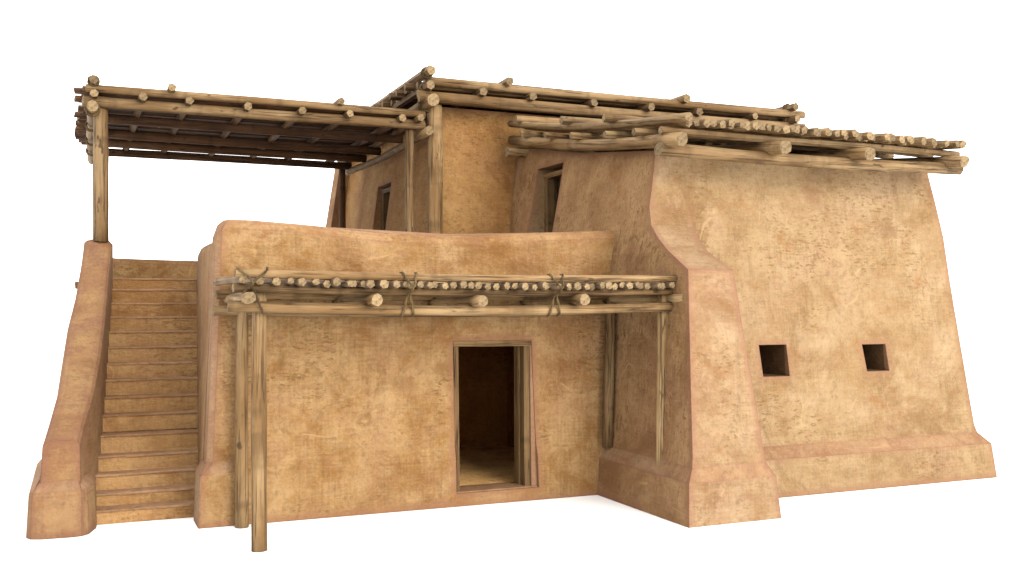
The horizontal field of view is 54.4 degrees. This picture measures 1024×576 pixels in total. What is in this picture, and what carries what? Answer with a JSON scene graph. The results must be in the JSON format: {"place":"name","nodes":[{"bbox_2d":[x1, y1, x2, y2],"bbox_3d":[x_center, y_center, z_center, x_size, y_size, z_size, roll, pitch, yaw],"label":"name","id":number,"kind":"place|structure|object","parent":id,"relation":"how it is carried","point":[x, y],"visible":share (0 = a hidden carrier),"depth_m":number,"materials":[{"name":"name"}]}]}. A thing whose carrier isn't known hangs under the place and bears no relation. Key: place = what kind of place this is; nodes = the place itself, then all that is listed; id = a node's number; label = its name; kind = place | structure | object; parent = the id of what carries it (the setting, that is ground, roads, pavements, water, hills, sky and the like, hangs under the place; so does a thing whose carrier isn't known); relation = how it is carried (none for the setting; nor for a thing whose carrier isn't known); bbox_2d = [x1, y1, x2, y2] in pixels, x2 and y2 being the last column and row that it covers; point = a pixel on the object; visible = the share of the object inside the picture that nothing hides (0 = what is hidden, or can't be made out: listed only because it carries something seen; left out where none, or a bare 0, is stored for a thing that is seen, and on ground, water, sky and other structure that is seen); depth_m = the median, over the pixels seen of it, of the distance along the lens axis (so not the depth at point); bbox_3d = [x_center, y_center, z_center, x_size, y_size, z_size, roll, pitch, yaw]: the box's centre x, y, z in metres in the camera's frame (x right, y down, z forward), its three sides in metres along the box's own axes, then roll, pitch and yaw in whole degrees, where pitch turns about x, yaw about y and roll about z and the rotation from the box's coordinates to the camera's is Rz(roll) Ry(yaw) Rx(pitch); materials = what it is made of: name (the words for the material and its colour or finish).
{"place":"outdoors","nodes":[
{"label":"outdoors","id":0,"kind":"place"},
{"bbox_2d":[0,312,1023,575],"bbox_3d":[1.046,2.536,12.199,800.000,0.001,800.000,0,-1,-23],"label":"ground","id":1,"kind":"structure","parent":0,"point":[962,528],"depth_m":10.12,"materials":[{"name":"white"}]},
{"bbox_2d":[212,266,682,551],"bbox_3d":[-0.585,1.168,10.655,4.930,2.687,1.564,0,-1,-23],"label":"timber porch","id":2,"kind":"object","parent":1,"relation":"on","point":[348,294],"visible":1,"depth_m":10.25,"materials":[{"name":"brown wood"}]},
{"bbox_2d":[26,65,996,539],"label":"adobe house","id":3,"kind":"structure","parent":1,"relation":"on","point":[814,345],"depth_m":12.16,"materials":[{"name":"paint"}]},
{"bbox_2d":[74,75,432,241],"bbox_3d":[-4.393,-1.408,16.085,4.936,2.667,5.105,0,-1,-23],"label":"timber pergola","id":4,"kind":"object","parent":3,"relation":"on","point":[248,129],"visible":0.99,"depth_m":14.92,"materials":[{"name":"brown wood"}]},
{"bbox_2d":[759,345,784,375],"bbox_3d":[3.087,0.910,12.764,0.432,0.384,0.750,0,-1,-23],"label":"window","id":5,"kind":"structure","parent":3,"relation":"in","point":[772,356],"depth_m":12.71,"materials":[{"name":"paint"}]},
{"bbox_2d":[862,344,884,370],"bbox_3d":[4.585,0.919,13.415,0.417,0.342,0.750,0,-1,-23],"label":"window","id":6,"kind":"structure","parent":3,"relation":"in","point":[873,353],"depth_m":13.30,"materials":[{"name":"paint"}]},
{"bbox_2d":[0,0,1023,312],"label":"sky","id":7,"kind":"structure","parent":0,"point":[948,70],"materials":[{"name":"white"}]}
]}

